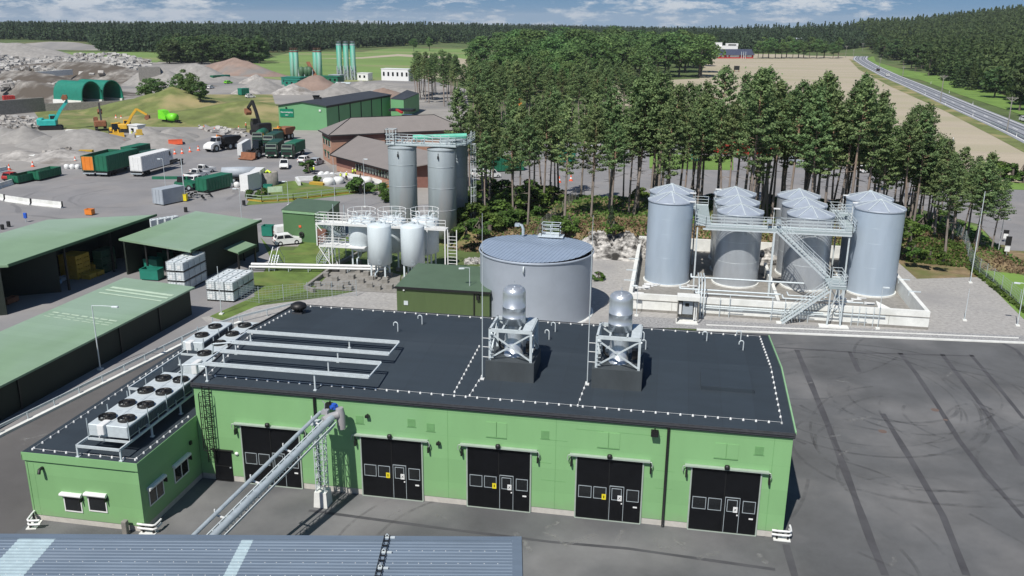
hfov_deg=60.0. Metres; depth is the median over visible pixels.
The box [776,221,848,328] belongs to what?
stair tower
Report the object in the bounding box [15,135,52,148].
gravel pile
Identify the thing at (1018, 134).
highway guardrail
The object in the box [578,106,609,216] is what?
pine tree
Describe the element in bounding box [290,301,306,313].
roof fan
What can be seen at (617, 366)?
exhaust tower
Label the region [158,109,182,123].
mobile screener
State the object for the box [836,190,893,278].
steel tank
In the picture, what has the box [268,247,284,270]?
stile steps
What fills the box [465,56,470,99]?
pine tree
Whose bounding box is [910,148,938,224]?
pine tree
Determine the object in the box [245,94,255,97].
parked car
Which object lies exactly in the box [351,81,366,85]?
gravel pile
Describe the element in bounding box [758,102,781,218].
pine tree
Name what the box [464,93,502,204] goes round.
pine tree
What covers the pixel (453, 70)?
pine tree
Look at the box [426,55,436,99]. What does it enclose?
pine tree
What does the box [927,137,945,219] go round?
pine tree
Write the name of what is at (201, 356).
dry cooler
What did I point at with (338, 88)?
gravel pile
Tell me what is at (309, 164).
bush
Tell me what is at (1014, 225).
pale asphalt
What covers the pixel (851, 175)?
pine tree
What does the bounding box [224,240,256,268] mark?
canopy
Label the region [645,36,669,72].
broadleaf tree
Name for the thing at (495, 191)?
bush
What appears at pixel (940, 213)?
bush
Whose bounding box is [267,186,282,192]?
banner
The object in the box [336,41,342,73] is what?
plant silo
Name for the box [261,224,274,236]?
waste bin
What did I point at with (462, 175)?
grey silo
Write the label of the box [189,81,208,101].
broadleaf tree
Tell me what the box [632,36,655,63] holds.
broadleaf tree
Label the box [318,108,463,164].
brick office
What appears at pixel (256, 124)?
excavator
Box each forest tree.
[865,37,873,46]
[867,32,876,48]
[871,35,877,52]
[877,40,888,57]
[886,39,902,60]
[896,42,911,64]
[901,45,920,68]
[910,45,924,70]
[914,36,918,44]
[919,42,931,68]
[924,48,938,75]
[927,43,941,74]
[938,46,952,79]
[940,43,954,80]
[949,42,964,84]
[951,52,965,87]
[955,50,981,72]
[957,61,971,85]
[962,57,980,86]
[964,39,969,49]
[964,60,976,89]
[979,66,1010,97]
[998,58,1017,67]
[1008,67,1023,110]
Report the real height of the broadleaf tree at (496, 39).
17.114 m
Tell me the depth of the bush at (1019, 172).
177.59 m
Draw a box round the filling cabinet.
[676,293,699,324]
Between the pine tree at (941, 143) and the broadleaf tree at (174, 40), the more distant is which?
the broadleaf tree at (174, 40)
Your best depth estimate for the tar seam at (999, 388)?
76.46 m
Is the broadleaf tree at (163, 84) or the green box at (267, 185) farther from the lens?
the broadleaf tree at (163, 84)
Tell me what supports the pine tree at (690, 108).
on the hillside
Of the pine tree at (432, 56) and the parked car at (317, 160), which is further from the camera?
the pine tree at (432, 56)
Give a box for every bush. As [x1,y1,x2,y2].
[245,189,258,197]
[255,187,268,194]
[299,160,314,172]
[313,175,321,181]
[345,173,374,192]
[370,182,388,193]
[379,190,388,201]
[451,221,479,239]
[457,201,489,226]
[467,217,491,235]
[468,184,487,199]
[468,194,481,202]
[470,184,491,193]
[470,203,496,222]
[475,176,501,193]
[482,212,504,230]
[488,189,500,197]
[488,191,524,210]
[490,198,513,211]
[490,210,515,228]
[497,179,514,191]
[497,185,511,197]
[501,209,519,226]
[507,205,529,222]
[509,189,533,208]
[510,185,542,209]
[515,179,540,188]
[526,185,549,202]
[526,189,549,208]
[531,204,547,215]
[540,182,564,195]
[541,185,564,203]
[545,215,574,233]
[557,215,580,232]
[592,271,605,280]
[605,221,624,234]
[606,205,615,227]
[631,187,649,197]
[703,193,713,200]
[827,198,842,209]
[896,201,909,214]
[902,225,928,247]
[904,216,922,234]
[905,245,922,257]
[911,214,934,230]
[920,246,939,258]
[926,209,951,220]
[933,251,950,261]
[939,216,963,228]
[995,161,1018,177]
[995,168,1012,179]
[999,163,1020,180]
[1014,165,1023,179]
[1014,172,1023,182]
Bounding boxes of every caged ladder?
[198,386,215,462]
[470,131,475,214]
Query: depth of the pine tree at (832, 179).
126.56 m
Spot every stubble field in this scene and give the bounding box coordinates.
[420,61,467,78]
[602,54,1023,181]
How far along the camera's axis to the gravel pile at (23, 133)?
217.18 m
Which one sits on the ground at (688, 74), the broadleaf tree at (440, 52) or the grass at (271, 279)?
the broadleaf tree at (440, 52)
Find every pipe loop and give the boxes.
[180,349,381,390]
[211,330,399,362]
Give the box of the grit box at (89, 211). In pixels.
[84,208,94,214]
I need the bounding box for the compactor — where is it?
[135,129,143,137]
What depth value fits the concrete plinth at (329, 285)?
102.90 m
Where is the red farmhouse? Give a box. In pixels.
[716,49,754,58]
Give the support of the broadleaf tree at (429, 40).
on the ground at (688, 74)
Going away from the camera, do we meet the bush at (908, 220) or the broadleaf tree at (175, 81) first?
the bush at (908, 220)
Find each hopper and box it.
[298,66,304,76]
[304,66,307,75]
[307,66,312,75]
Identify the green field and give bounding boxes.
[65,52,159,61]
[249,48,467,81]
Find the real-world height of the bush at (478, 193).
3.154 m
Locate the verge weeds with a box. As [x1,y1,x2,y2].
[905,236,1023,312]
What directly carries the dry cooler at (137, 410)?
on the cooler stand at (78, 445)
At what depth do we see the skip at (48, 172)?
169.42 m
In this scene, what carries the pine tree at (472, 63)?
on the yard gravel at (314, 141)
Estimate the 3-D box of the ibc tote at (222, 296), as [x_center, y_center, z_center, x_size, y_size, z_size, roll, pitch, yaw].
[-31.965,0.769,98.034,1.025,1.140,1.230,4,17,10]
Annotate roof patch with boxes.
[700,367,753,393]
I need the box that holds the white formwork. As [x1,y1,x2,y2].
[295,172,381,185]
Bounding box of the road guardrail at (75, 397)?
[0,302,292,437]
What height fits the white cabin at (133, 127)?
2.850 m
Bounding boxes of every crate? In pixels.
[58,253,71,259]
[60,269,68,273]
[67,254,81,260]
[67,259,82,265]
[68,264,83,269]
[69,268,83,274]
[69,273,83,279]
[74,251,88,258]
[81,272,96,279]
[82,256,89,262]
[83,261,89,267]
[84,266,90,271]
[90,269,104,276]
[92,248,107,258]
[93,257,108,265]
[95,264,109,272]
[99,246,114,255]
[108,254,115,263]
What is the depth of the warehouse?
79.83 m
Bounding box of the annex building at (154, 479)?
[21,347,202,530]
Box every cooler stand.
[75,392,193,461]
[128,350,195,395]
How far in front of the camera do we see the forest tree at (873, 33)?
931.21 m
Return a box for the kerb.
[697,324,1023,343]
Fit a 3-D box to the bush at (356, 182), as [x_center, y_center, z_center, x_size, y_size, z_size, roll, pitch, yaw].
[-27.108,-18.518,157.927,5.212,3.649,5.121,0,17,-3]
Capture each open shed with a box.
[0,214,156,314]
[119,211,261,276]
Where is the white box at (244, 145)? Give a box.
[237,139,250,156]
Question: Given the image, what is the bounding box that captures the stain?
[878,408,947,432]
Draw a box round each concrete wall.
[0,97,121,114]
[37,69,72,75]
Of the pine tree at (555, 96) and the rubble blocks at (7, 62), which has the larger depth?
the rubble blocks at (7, 62)
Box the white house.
[715,42,737,48]
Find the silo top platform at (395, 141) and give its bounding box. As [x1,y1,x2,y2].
[385,128,474,147]
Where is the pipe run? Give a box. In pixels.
[249,263,388,272]
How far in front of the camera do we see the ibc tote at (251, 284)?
101.30 m
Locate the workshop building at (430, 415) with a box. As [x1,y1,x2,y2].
[190,304,796,536]
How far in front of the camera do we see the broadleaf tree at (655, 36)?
598.10 m
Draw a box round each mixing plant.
[281,76,305,84]
[320,75,343,82]
[329,74,344,80]
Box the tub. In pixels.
[183,193,187,201]
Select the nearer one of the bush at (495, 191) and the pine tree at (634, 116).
the pine tree at (634, 116)
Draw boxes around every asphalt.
[0,132,428,306]
[0,237,271,431]
[0,347,180,533]
[14,330,1023,575]
[468,143,1023,250]
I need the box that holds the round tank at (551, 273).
[479,221,593,322]
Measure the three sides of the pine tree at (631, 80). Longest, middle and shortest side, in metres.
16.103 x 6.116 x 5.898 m
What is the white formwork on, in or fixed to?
on the pale asphalt at (121, 192)
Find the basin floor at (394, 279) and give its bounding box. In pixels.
[315,267,400,292]
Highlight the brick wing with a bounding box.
[329,135,470,187]
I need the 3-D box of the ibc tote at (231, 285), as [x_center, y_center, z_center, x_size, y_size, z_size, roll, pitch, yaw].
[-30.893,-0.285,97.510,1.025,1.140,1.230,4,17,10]
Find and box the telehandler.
[152,176,195,189]
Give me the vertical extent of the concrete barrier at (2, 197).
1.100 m
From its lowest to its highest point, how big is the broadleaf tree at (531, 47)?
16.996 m
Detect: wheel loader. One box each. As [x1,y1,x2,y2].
[108,123,123,136]
[238,139,264,159]
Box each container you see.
[2,95,14,99]
[80,149,118,171]
[94,148,138,171]
[120,143,150,150]
[129,149,169,172]
[195,172,232,192]
[237,88,248,94]
[480,156,523,171]
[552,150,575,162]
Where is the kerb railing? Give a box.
[246,181,388,201]
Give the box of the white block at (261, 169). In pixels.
[250,167,264,186]
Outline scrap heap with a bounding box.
[185,188,211,198]
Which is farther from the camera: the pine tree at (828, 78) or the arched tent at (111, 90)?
the arched tent at (111, 90)
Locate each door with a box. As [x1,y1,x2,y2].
[8,176,17,181]
[28,172,38,178]
[81,157,93,170]
[94,156,106,170]
[129,157,140,170]
[195,179,205,190]
[210,448,233,481]
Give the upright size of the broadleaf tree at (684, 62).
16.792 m
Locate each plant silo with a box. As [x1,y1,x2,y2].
[289,48,293,75]
[293,48,299,75]
[312,48,316,73]
[316,48,322,74]
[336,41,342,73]
[343,41,349,79]
[350,41,356,79]
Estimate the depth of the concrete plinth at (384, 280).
104.70 m
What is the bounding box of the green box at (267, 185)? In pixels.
[263,184,272,188]
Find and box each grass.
[210,269,323,319]
[247,181,387,204]
[261,236,354,263]
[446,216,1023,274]
[650,153,732,169]
[849,59,1023,151]
[867,56,1023,114]
[962,224,1023,318]
[994,182,1023,189]
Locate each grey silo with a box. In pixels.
[387,145,417,222]
[427,147,456,245]
[441,138,467,218]
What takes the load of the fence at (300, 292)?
on the gravel at (989, 310)
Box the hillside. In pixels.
[439,194,1023,273]
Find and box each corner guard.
[26,510,42,529]
[137,518,161,533]
[772,525,791,541]
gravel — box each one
[0,62,478,245]
[201,258,1023,341]
[632,316,1023,340]
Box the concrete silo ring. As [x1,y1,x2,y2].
[262,170,278,185]
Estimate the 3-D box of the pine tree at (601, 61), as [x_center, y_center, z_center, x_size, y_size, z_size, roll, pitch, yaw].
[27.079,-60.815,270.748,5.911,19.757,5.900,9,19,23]
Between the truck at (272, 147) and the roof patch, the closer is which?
the roof patch
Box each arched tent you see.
[53,80,102,102]
[78,79,123,100]
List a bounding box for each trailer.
[83,171,98,175]
[96,168,126,175]
[131,158,182,175]
[221,167,254,181]
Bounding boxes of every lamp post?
[91,305,118,370]
[217,266,223,314]
[363,159,367,206]
[632,285,637,316]
[875,287,889,329]
[962,289,969,320]
[968,191,985,282]
[1014,282,1023,326]
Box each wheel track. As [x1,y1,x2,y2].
[855,56,1023,138]
[858,56,1023,135]
[862,56,1023,129]
[864,56,1023,127]
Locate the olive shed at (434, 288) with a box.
[395,263,490,316]
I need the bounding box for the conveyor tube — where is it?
[413,133,466,142]
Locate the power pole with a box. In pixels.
[1006,97,1018,131]
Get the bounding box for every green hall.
[276,91,391,129]
[391,90,418,115]
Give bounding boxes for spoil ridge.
[0,43,78,58]
[26,42,105,49]
[121,65,177,86]
[169,63,241,82]
[206,58,287,76]
[312,83,451,96]
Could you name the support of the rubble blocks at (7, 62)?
on the rubble mound at (120, 75)
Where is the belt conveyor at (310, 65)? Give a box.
[306,62,316,74]
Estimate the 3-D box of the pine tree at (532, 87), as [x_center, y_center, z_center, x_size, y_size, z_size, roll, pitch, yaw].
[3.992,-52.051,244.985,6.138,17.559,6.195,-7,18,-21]
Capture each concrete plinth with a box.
[314,281,320,286]
[322,272,328,276]
[325,282,332,287]
[331,276,338,280]
[337,284,343,289]
[340,269,345,273]
[346,285,353,290]
[348,274,355,278]
[358,278,364,282]
[363,271,369,275]
[366,282,372,287]
[374,285,381,289]
[382,278,387,282]
[386,283,393,288]
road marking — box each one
[854,58,1023,140]
[866,57,1023,125]
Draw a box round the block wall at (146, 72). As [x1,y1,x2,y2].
[138,66,160,80]
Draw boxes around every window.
[58,491,83,512]
[83,491,107,512]
[147,474,167,506]
[172,452,191,483]
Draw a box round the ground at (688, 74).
[0,22,1023,329]
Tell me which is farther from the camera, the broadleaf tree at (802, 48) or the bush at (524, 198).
the broadleaf tree at (802, 48)
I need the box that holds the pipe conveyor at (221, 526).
[191,401,345,534]
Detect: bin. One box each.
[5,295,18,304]
[59,275,65,280]
[139,266,163,280]
[142,256,162,266]
[157,250,173,261]
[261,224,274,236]
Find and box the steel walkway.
[690,188,857,297]
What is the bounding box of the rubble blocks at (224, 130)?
[198,124,246,135]
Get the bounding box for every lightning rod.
[480,237,488,379]
[585,230,594,384]
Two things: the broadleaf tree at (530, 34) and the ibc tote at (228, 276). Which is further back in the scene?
the broadleaf tree at (530, 34)
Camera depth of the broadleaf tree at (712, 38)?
524.11 m
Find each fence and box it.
[237,281,356,301]
[537,185,584,233]
[939,215,1023,305]
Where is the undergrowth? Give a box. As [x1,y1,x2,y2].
[440,194,1023,265]
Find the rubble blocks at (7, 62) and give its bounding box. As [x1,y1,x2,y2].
[0,52,151,75]
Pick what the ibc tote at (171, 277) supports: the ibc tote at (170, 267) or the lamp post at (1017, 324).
the ibc tote at (170, 267)
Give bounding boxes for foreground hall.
[0,534,522,575]
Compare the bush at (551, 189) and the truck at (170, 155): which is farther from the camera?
the truck at (170, 155)
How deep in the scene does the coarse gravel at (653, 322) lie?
90.53 m
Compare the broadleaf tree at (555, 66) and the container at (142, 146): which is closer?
the container at (142, 146)
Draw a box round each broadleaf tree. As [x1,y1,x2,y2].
[135,79,153,94]
[143,78,160,93]
[150,79,168,92]
[154,39,182,63]
[155,36,170,49]
[163,39,179,61]
[167,73,185,89]
[170,37,184,61]
[171,33,181,38]
[173,69,194,90]
[175,42,191,62]
[178,36,205,61]
[180,74,200,95]
[185,36,216,63]
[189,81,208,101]
[201,34,210,38]
[204,44,224,62]
[208,37,222,59]
[213,38,226,60]
[217,42,230,59]
[223,44,244,58]
[224,37,240,43]
[236,37,252,60]
[246,36,272,62]
[409,38,417,50]
[425,36,432,50]
[437,50,447,55]
[462,42,489,61]
[466,36,491,58]
[471,36,494,59]
[489,33,508,43]
[489,36,528,58]
[491,36,503,51]
[492,52,511,66]
[501,30,535,53]
[504,54,537,85]
[510,30,551,49]
[518,51,541,93]
[523,44,548,52]
[524,46,537,54]
[527,39,551,56]
[533,50,550,65]
[535,35,570,57]
[544,56,555,68]
[545,33,574,51]
[548,26,569,34]
[549,57,566,85]
[549,62,569,88]
[552,30,564,35]
[552,54,567,73]
[553,47,573,59]
[554,38,589,61]
[558,29,590,42]
[559,52,585,98]
[561,32,614,65]
[569,53,596,64]
[576,29,598,37]
[578,35,621,59]
[589,58,601,68]
[593,48,620,68]
[601,28,622,36]
[602,25,626,32]
[604,33,627,58]
[618,40,634,47]
[618,47,640,66]
[621,30,639,40]
[628,46,665,68]
[630,39,643,70]
[631,47,652,74]
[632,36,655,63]
[633,34,654,64]
[638,31,658,40]
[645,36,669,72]
[652,34,664,63]
[655,42,678,73]
[657,31,690,70]
[672,29,694,36]
[674,46,690,76]
[675,30,698,54]
[675,44,693,72]
[678,35,725,77]
[680,35,696,67]
[689,33,721,58]
[689,49,714,75]
[752,43,765,58]
[757,37,768,57]
[762,38,780,58]
[776,43,790,58]
[780,36,794,57]
[789,39,799,58]
[793,39,806,57]
[798,44,811,58]
[805,36,815,57]
[810,38,825,58]
[821,41,831,57]
[827,42,840,58]
[835,37,843,57]
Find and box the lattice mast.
[311,419,334,492]
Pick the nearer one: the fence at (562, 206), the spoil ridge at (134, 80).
the fence at (562, 206)
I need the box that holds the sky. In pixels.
[0,0,1023,27]
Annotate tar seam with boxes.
[309,509,774,570]
[774,347,973,355]
[782,544,797,575]
[794,350,888,575]
[848,352,861,371]
[880,413,970,575]
[898,353,1023,517]
[940,354,1023,465]
[969,354,1023,418]
[1002,343,1023,359]
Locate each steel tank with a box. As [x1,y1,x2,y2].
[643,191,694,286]
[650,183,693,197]
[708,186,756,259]
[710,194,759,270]
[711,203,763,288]
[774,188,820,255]
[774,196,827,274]
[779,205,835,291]
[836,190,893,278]
[845,198,906,297]
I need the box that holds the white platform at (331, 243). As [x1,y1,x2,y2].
[314,212,456,271]
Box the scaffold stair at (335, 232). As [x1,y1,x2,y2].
[316,204,346,263]
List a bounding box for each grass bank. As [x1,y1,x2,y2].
[76,87,227,116]
[106,101,279,126]
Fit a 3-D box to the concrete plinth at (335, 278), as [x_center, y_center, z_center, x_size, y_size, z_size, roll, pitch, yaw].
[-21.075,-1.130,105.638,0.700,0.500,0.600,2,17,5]
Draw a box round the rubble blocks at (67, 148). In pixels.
[42,146,71,152]
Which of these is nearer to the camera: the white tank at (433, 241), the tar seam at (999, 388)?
the tar seam at (999, 388)
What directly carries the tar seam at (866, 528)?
on the asphalt at (985, 520)
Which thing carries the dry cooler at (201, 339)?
on the cooler stand at (131, 387)
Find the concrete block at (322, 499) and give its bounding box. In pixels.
[314,487,332,508]
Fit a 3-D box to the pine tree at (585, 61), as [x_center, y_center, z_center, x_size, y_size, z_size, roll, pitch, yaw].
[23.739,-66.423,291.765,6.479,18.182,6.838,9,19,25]
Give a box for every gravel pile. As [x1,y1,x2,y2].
[0,125,45,143]
[0,127,13,134]
[0,150,39,160]
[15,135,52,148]
[23,149,92,163]
[47,129,130,148]
[121,131,195,146]
[126,127,160,138]
[160,128,199,138]
[231,86,261,94]
[239,74,273,83]
[242,77,282,90]
[271,83,313,94]
[295,75,334,90]
[317,82,360,96]
[321,174,347,181]
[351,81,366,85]
[373,88,399,97]
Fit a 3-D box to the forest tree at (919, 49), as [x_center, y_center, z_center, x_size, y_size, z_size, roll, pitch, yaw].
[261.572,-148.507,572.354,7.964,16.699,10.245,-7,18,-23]
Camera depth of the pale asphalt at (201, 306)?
90.44 m
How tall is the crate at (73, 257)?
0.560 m
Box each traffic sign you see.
[1003,230,1009,241]
[1004,236,1011,254]
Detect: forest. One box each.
[0,19,922,52]
[852,4,1023,102]
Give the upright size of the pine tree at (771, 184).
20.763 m
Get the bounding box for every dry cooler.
[86,367,199,440]
[180,317,257,374]
[181,317,233,352]
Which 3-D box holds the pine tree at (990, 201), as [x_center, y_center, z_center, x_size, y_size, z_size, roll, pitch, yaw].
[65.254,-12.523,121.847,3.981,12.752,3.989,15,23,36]
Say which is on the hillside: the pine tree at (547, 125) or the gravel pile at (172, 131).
the pine tree at (547, 125)
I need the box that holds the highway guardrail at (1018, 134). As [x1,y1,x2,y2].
[991,122,1023,137]
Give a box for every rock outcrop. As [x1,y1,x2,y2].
[464,257,479,264]
[581,230,645,261]
[626,233,645,259]
[759,247,776,264]
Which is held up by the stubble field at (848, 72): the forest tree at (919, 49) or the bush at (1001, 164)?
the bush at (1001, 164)
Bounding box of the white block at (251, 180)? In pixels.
[239,171,260,191]
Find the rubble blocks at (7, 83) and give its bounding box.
[0,70,57,89]
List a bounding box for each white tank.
[347,206,375,267]
[367,221,392,279]
[377,206,405,270]
[400,221,424,278]
[410,206,438,263]
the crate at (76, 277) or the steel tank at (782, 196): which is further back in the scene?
the steel tank at (782, 196)
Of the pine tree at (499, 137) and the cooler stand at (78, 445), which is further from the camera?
the pine tree at (499, 137)
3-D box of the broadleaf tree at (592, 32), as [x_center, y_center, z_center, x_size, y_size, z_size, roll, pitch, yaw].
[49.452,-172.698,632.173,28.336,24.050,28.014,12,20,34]
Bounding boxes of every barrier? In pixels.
[0,166,7,172]
[0,178,13,188]
[0,194,4,200]
[5,195,31,204]
[31,199,63,207]
[168,139,182,144]
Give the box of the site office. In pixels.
[381,68,412,80]
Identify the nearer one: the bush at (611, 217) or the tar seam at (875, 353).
the tar seam at (875, 353)
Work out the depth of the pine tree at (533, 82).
280.96 m
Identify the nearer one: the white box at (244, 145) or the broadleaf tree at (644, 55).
the white box at (244, 145)
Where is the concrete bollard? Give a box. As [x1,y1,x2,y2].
[121,519,129,533]
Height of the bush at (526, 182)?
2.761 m
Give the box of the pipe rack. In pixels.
[635,273,885,326]
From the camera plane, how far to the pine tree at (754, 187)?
135.76 m
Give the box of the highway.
[853,56,1023,142]
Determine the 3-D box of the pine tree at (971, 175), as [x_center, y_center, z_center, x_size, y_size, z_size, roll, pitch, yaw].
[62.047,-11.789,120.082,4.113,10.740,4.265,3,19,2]
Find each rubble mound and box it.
[0,70,142,97]
[0,81,89,102]
[11,62,217,86]
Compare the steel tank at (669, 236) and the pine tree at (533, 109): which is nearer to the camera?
the steel tank at (669, 236)
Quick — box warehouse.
[0,278,194,420]
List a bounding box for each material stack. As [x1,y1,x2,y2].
[64,164,79,168]
[230,128,245,131]
[230,181,239,186]
[309,181,324,185]
[318,171,332,174]
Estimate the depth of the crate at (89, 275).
105.37 m
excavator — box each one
[36,94,67,129]
[93,103,106,130]
[115,108,150,132]
[244,100,271,134]
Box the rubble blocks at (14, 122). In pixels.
[0,115,38,129]
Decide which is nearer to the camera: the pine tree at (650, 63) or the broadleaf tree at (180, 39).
the pine tree at (650, 63)
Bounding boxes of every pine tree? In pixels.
[408,63,419,91]
[410,52,420,85]
[413,66,422,95]
[414,55,422,99]
[417,57,432,100]
[420,51,430,96]
[423,58,434,102]
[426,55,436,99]
[429,53,437,92]
[433,52,439,92]
[433,54,439,92]
[436,52,450,105]
[438,58,448,89]
[444,57,450,100]
[444,86,477,152]
[446,53,452,95]
[448,64,458,95]
[450,56,461,101]
[458,64,467,102]
[462,111,479,190]
[464,59,483,106]
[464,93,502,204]
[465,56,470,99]
[466,65,483,113]
[467,50,480,71]
[467,74,483,114]
[469,91,504,199]
[472,129,493,221]
[473,63,500,108]
[477,63,482,124]
[479,100,504,199]
[488,96,506,185]
[489,73,505,112]
[490,60,502,100]
[492,68,509,111]
[496,119,526,207]
[499,65,506,123]
[500,107,523,187]
[501,72,510,128]
[502,59,510,119]
[502,87,523,181]
[504,73,524,108]
[506,60,529,103]
[509,102,534,185]
[517,114,543,226]
[519,67,535,106]
[519,106,544,185]
[523,60,534,112]
[524,55,534,107]
[524,96,546,189]
[525,58,544,106]
[530,97,561,206]
[539,63,546,108]
[539,66,559,120]
[541,68,561,112]
[543,113,562,184]
[544,80,556,103]
[547,87,567,187]
[547,111,566,185]
[550,89,584,215]
[555,67,569,116]
[564,65,581,122]
[569,66,587,130]
[574,64,585,104]
[574,84,598,193]
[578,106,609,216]
[581,91,603,196]
[583,58,591,113]
[583,60,594,113]
[586,69,596,87]
[588,69,604,105]
[592,55,605,101]
[593,86,628,210]
[596,58,613,119]
[598,65,612,102]
[598,104,617,196]
[598,121,630,204]
[600,120,625,193]
[606,59,615,109]
[609,63,624,87]
[614,113,635,195]
[617,61,628,111]
[619,72,629,113]
[619,76,649,210]
[621,64,634,106]
[621,74,636,105]
[622,65,663,214]
[623,104,647,213]
[624,93,657,202]
[639,57,654,80]
[640,86,669,196]
[645,68,670,186]
[648,148,656,186]
[650,76,664,185]
[652,93,688,183]
[654,83,692,184]
[657,105,669,184]
[661,79,679,185]
[664,68,671,86]
[677,107,703,187]
[678,81,699,185]
[682,101,717,203]
[685,91,718,189]
[685,94,718,213]
[686,83,702,197]
[692,107,714,203]
[693,76,720,203]
[706,100,735,189]
[710,63,744,188]
[717,99,747,188]
[727,66,782,190]
[728,66,753,186]
[730,68,769,189]
[742,64,788,209]
[742,108,777,199]
[751,82,779,200]
[753,90,774,191]
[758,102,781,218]
[760,79,792,217]
[768,81,793,203]
[768,98,789,219]
[772,77,815,190]
[772,82,801,190]
[781,94,797,191]
[792,100,822,190]
[794,84,842,192]
[795,69,849,190]
[798,80,817,185]
[798,91,813,189]
[800,105,833,193]
[811,84,850,203]
[817,80,836,194]
[825,108,851,209]
[833,161,842,203]
[838,80,867,209]
[838,144,865,209]
[841,75,884,193]
[841,95,867,211]
[841,113,856,211]
[845,71,882,192]
[848,115,868,193]
[851,97,896,190]
[860,84,898,191]
[865,106,902,193]
[872,114,901,194]
[881,125,903,194]
[885,116,913,203]
[892,110,924,216]
[895,103,923,205]
[895,110,917,196]
[896,167,906,202]
[900,110,942,220]
[904,164,916,206]
[905,133,926,215]
[906,101,947,218]
[908,180,917,218]
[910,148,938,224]
[911,139,935,221]
[921,136,939,219]
[925,133,958,236]
[926,138,953,230]
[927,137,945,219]
[931,154,973,250]
[945,167,968,239]
[954,146,974,228]
[960,162,984,237]
[962,155,985,233]
[966,158,1005,251]
[967,152,1007,244]
[973,150,1000,241]
[985,178,1016,249]
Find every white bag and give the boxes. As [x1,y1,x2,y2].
[323,177,334,184]
[334,176,343,183]
[362,176,371,183]
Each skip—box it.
[7,170,38,183]
[27,166,61,180]
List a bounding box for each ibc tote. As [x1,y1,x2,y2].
[149,218,156,226]
[154,217,163,224]
[161,216,170,221]
[165,259,178,271]
[166,271,176,281]
[174,260,188,271]
[175,270,189,281]
[176,280,190,285]
[180,257,194,268]
[186,254,199,265]
[188,268,195,278]
[189,277,196,286]
[192,251,205,263]
[193,265,200,275]
[195,274,201,285]
[199,261,206,272]
[201,272,207,282]
[205,278,217,290]
[206,290,216,300]
[214,278,228,291]
[215,290,225,301]
[221,275,232,278]
[224,279,237,291]
[225,290,238,301]
[226,272,237,276]
[229,276,243,288]
[236,273,248,284]
[238,286,243,298]
[240,270,253,281]
[242,283,249,295]
[247,280,254,291]
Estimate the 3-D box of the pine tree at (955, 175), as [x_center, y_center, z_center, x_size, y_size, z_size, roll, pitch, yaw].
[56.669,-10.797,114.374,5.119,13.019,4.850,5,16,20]
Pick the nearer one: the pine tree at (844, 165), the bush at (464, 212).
the bush at (464, 212)
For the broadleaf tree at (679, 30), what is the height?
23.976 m
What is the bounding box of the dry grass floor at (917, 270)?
[899,250,1023,278]
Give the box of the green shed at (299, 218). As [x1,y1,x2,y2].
[281,198,339,243]
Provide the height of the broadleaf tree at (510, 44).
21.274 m
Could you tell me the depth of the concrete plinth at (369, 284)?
103.03 m
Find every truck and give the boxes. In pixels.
[139,148,172,164]
[203,134,240,151]
[252,128,268,143]
[263,131,283,143]
[265,139,283,157]
[273,126,294,139]
[281,139,305,158]
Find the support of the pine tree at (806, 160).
on the hillside
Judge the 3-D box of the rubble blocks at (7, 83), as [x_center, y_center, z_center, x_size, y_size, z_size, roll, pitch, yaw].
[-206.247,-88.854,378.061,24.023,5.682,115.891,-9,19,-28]
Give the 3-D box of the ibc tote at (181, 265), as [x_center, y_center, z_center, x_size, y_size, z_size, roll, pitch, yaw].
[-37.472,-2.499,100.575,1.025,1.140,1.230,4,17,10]
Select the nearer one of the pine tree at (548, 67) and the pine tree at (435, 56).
the pine tree at (548, 67)
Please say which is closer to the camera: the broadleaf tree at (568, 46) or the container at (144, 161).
the container at (144, 161)
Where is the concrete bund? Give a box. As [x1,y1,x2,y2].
[624,236,929,329]
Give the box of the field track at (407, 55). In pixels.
[322,54,465,60]
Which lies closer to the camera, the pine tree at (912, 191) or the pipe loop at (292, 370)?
the pipe loop at (292, 370)
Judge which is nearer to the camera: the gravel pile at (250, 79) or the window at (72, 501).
the window at (72, 501)
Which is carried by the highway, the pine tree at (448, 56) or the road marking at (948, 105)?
the road marking at (948, 105)
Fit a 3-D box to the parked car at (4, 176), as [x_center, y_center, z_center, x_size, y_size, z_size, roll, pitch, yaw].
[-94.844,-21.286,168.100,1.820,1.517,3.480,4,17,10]
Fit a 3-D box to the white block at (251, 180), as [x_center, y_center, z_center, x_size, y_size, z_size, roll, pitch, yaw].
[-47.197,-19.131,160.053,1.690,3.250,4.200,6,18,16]
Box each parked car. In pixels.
[1,171,15,180]
[183,168,209,175]
[188,174,201,180]
[189,164,215,171]
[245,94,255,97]
[272,232,301,245]
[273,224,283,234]
[279,159,288,168]
[297,155,309,162]
[310,157,324,164]
[470,169,480,177]
[483,169,500,177]
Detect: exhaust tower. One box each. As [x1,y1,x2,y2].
[485,281,540,382]
[591,289,643,391]
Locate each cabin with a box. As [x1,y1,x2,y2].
[127,123,145,133]
[151,184,184,205]
[284,79,300,85]
[357,72,372,80]
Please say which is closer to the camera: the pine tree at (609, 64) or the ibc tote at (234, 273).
the ibc tote at (234, 273)
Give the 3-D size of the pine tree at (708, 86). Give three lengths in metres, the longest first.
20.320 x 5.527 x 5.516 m
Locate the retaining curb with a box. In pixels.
[304,252,364,291]
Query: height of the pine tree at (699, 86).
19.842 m
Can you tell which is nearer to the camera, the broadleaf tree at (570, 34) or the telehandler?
the telehandler
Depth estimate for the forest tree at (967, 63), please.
433.96 m

